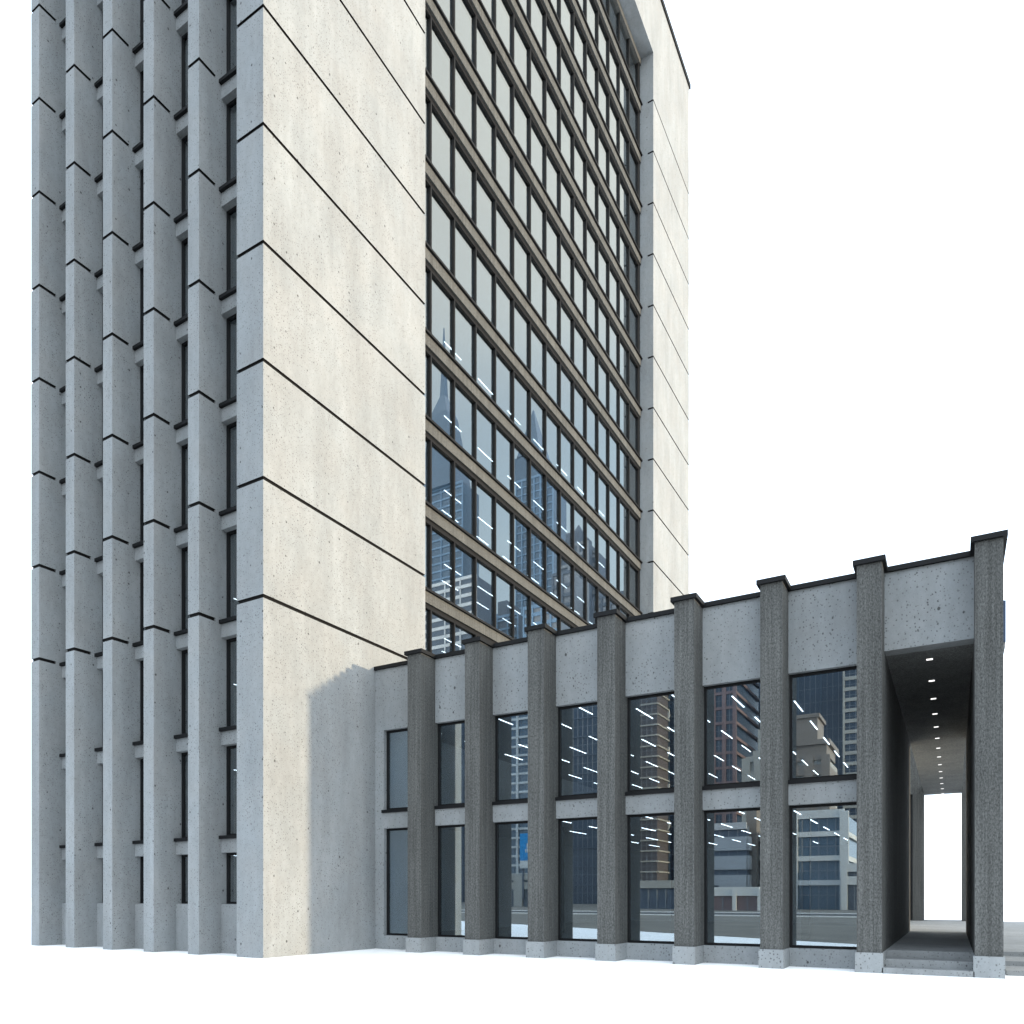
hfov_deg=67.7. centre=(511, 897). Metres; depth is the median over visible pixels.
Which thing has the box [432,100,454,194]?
curtain window
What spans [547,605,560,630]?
curtain window
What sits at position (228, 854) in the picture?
window
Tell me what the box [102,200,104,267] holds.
window
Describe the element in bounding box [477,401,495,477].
curtain window
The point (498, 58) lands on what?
curtain window
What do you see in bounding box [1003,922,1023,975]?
steps
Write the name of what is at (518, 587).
curtain window
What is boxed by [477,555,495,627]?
curtain window
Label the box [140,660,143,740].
window
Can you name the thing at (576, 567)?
curtain window
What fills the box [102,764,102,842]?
window
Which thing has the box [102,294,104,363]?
window
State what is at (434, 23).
window frame
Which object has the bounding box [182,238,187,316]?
window
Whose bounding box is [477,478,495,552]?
curtain window
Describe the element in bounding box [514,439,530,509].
curtain window
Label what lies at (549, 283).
window frame
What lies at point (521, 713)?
window
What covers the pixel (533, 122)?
curtain window
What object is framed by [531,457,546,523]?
curtain window
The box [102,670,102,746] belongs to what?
window
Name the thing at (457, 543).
curtain window
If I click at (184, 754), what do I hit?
window
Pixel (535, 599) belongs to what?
curtain window
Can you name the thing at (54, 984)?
ground
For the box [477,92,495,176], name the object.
curtain window
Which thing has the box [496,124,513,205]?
curtain window
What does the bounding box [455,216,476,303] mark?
curtain window
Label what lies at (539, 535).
curtain window
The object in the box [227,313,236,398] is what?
window
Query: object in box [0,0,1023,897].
sky
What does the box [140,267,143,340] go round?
window
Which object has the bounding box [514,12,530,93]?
curtain window
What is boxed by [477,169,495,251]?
curtain window
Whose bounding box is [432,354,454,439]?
curtain window
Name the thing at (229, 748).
window
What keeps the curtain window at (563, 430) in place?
in the office tower
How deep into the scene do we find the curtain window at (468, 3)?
33.55 m
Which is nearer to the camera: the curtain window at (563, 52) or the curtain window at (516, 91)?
the curtain window at (516, 91)
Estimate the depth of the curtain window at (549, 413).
40.76 m
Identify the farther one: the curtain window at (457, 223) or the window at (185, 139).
the curtain window at (457, 223)
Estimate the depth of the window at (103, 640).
27.57 m
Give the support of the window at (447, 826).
in the wing
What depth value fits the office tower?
26.55 m
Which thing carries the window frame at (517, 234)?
in the office tower
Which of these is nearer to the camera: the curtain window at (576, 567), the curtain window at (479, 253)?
the curtain window at (479, 253)
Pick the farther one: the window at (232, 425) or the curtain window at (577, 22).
the curtain window at (577, 22)
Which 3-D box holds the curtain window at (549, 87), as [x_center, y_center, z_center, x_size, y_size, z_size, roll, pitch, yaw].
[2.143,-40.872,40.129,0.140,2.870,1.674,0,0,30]
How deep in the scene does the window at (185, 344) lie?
25.36 m
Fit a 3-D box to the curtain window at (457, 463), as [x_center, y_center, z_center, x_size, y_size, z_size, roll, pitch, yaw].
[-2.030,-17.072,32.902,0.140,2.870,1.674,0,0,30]
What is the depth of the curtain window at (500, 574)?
36.41 m
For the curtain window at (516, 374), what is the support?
in the office tower
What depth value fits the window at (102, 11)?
27.57 m
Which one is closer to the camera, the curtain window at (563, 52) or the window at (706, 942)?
the window at (706, 942)
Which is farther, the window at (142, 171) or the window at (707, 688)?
the window at (142, 171)
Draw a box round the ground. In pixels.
[0,898,1023,1023]
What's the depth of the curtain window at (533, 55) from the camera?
39.31 m
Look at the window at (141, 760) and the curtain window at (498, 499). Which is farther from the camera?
the curtain window at (498, 499)
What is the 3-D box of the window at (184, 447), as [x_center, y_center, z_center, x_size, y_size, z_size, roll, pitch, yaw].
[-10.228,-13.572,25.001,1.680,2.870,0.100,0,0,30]
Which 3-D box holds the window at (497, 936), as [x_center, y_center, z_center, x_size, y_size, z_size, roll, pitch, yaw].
[0.225,-0.542,23.650,1.673,3.643,0.100,0,0,30]
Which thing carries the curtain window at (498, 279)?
in the office tower
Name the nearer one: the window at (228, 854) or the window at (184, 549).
the window at (228, 854)
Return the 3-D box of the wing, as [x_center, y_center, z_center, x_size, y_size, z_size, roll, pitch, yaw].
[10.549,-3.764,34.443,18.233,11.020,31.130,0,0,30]
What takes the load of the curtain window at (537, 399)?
in the office tower
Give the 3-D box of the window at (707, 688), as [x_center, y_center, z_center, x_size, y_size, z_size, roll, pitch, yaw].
[5.961,-4.357,20.338,1.673,2.723,0.100,0,0,30]
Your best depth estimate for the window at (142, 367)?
26.47 m
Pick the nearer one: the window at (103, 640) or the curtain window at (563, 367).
the window at (103, 640)
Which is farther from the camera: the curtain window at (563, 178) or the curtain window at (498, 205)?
the curtain window at (563, 178)
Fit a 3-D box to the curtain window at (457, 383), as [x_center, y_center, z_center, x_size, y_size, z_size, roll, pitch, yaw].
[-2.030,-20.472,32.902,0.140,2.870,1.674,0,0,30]
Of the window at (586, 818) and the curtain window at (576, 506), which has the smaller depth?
the window at (586, 818)
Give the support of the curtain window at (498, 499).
in the office tower
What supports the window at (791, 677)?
in the wing
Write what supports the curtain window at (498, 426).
in the office tower
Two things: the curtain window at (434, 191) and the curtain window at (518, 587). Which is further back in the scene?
the curtain window at (518, 587)
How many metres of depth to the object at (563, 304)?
42.19 m
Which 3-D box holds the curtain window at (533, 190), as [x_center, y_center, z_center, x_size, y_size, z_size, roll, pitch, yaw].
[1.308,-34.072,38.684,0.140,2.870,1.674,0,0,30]
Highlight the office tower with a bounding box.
[31,0,690,957]
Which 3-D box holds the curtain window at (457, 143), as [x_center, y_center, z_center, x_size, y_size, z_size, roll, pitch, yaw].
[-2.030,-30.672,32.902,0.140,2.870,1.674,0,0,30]
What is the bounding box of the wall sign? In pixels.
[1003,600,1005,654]
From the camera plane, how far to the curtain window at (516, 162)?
37.86 m
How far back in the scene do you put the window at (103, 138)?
27.57 m
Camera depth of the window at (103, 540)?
27.57 m
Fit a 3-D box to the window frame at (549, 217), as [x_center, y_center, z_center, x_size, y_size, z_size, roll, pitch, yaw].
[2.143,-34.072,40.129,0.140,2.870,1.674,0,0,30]
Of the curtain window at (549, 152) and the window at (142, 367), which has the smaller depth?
the window at (142, 367)
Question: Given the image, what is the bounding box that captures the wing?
[374,529,1007,978]
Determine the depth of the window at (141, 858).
26.47 m
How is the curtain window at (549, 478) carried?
in the office tower
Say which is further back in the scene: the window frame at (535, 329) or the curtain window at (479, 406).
the window frame at (535, 329)
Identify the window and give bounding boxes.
[102,11,103,75]
[102,105,104,171]
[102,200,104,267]
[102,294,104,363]
[102,388,104,458]
[102,482,104,554]
[102,576,104,650]
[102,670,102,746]
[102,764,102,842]
[102,858,102,902]
[140,0,143,41]
[140,70,143,140]
[140,168,143,240]
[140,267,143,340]
[140,365,143,440]
[140,463,143,540]
[140,562,143,640]
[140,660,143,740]
[140,758,143,839]
[140,857,143,902]
[182,32,187,107]
[182,135,187,211]
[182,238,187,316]
[182,341,187,420]
[182,443,187,524]
[182,546,187,629]
[182,649,187,733]
[182,752,187,837]
[182,855,187,903]
[227,0,231,71]
[227,97,236,180]
[227,205,236,289]
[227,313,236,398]
[227,421,236,508]
[227,529,236,617]
[227,637,236,725]
[227,745,236,834]
[227,853,236,903]
[387,728,407,809]
[387,828,407,935]
[425,0,638,652]
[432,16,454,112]
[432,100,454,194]
[432,185,454,275]
[432,269,454,357]
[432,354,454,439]
[432,438,454,521]
[432,522,454,602]
[432,607,454,651]
[438,720,464,805]
[438,824,464,937]
[455,55,476,147]
[455,135,476,225]
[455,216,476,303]
[455,297,476,381]
[455,378,476,459]
[455,458,476,537]
[455,539,476,615]
[455,620,476,637]
[464,0,476,68]
[477,15,495,101]
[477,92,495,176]
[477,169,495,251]
[477,246,495,327]
[477,323,495,402]
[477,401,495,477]
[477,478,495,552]
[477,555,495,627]
[477,632,495,642]
[495,712,527,801]
[495,821,527,938]
[496,50,513,133]
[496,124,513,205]
[496,198,513,277]
[496,272,513,349]
[496,346,513,421]
[496,420,513,493]
[496,495,513,565]
[496,569,513,637]
[504,0,513,61]
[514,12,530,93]
[514,83,530,162]
[514,155,530,232]
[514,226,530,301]
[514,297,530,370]
[514,368,530,439]
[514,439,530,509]
[514,510,530,578]
[514,582,530,625]
[531,47,546,123]
[531,115,546,190]
[531,183,546,257]
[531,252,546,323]
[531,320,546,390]
[531,389,546,457]
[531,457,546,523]
[531,525,546,590]
[531,594,546,623]
[537,0,546,57]
[547,13,560,86]
[547,79,560,150]
[547,145,560,214]
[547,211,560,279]
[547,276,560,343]
[547,342,560,408]
[547,408,560,472]
[547,474,560,536]
[547,540,560,601]
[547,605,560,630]
[558,702,596,796]
[558,817,596,941]
[561,44,573,112]
[561,107,573,175]
[561,171,573,237]
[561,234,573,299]
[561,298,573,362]
[561,361,573,424]
[561,425,573,486]
[561,488,573,548]
[561,552,573,611]
[561,616,573,627]
[574,11,586,79]
[574,72,586,139]
[574,134,586,199]
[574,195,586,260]
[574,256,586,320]
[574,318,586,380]
[574,379,586,440]
[574,441,586,500]
[574,502,586,560]
[574,563,586,620]
[628,691,673,791]
[628,812,673,943]
[704,679,759,785]
[704,807,759,946]
[789,666,856,779]
[789,802,856,949]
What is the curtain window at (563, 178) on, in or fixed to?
in the office tower
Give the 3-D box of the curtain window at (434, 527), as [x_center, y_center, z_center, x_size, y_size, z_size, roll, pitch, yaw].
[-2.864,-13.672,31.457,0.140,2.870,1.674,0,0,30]
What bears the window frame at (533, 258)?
in the office tower
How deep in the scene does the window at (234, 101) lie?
24.26 m
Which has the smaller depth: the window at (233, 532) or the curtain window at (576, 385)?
the window at (233, 532)
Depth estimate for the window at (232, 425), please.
24.26 m
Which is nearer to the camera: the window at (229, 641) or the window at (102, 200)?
the window at (229, 641)
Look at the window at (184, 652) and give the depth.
25.36 m
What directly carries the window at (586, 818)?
in the wing
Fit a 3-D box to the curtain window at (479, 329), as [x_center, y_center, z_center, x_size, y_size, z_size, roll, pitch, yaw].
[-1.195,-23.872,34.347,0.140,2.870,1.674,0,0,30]
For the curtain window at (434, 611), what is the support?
in the office tower
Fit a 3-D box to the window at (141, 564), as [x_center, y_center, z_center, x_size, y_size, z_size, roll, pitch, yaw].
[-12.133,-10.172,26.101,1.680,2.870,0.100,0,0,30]
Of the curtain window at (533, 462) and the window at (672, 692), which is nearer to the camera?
the window at (672, 692)
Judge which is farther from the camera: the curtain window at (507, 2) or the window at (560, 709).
the curtain window at (507, 2)
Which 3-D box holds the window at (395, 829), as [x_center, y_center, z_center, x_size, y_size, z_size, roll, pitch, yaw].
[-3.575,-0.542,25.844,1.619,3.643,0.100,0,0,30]
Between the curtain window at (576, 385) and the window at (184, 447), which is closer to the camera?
the window at (184, 447)
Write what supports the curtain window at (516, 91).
in the office tower
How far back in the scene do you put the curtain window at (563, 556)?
42.21 m
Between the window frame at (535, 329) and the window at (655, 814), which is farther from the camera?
the window frame at (535, 329)
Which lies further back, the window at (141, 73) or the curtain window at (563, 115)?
the curtain window at (563, 115)
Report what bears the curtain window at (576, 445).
in the office tower
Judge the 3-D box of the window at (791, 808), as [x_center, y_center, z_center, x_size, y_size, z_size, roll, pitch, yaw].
[7.873,-0.542,19.234,1.673,3.643,0.100,0,0,30]
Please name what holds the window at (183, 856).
in the office tower
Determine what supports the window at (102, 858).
in the office tower
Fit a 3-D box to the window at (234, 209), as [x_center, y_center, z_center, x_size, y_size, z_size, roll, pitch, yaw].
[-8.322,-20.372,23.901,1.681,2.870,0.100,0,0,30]
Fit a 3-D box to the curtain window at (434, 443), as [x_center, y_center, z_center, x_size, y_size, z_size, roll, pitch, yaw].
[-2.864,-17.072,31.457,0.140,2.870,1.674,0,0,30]
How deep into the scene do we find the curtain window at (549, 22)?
40.76 m
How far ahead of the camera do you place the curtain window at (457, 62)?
33.53 m
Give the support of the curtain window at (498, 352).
in the office tower
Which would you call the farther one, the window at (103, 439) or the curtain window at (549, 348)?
the curtain window at (549, 348)
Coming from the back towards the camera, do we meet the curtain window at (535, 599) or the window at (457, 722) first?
the curtain window at (535, 599)
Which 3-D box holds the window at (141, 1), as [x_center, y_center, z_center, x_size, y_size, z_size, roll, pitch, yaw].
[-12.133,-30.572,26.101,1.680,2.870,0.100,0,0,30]
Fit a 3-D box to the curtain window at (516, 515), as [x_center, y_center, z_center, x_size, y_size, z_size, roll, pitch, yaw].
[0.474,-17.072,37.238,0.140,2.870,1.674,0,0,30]
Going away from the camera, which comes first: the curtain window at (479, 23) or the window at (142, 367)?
the window at (142, 367)
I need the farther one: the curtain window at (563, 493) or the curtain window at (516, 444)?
the curtain window at (563, 493)
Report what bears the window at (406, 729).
in the wing
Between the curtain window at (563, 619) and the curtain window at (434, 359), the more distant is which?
the curtain window at (563, 619)
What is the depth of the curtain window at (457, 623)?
32.89 m
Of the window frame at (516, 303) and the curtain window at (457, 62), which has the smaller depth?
the curtain window at (457, 62)
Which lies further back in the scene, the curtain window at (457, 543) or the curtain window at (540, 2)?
the curtain window at (540, 2)
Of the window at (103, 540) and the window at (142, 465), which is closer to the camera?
the window at (142, 465)
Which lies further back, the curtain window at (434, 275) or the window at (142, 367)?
the curtain window at (434, 275)
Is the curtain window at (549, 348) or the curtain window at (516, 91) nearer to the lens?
the curtain window at (516, 91)
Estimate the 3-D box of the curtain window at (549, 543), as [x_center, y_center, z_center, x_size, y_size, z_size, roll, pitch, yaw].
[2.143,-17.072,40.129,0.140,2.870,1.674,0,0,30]
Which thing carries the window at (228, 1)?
in the office tower
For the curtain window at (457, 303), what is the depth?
33.53 m
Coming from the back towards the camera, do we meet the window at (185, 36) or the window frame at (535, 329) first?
the window frame at (535, 329)
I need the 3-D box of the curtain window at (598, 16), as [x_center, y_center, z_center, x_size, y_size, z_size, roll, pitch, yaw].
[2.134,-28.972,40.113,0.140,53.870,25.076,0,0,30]
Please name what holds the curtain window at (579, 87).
in the office tower
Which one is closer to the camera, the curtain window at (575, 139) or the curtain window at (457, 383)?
the curtain window at (457, 383)
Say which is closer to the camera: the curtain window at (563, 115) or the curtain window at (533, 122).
the curtain window at (533, 122)
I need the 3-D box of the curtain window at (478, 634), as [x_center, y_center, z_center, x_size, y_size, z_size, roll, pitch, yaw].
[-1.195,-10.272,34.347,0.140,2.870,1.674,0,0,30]
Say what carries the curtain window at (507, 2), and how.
in the office tower
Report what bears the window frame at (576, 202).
in the office tower

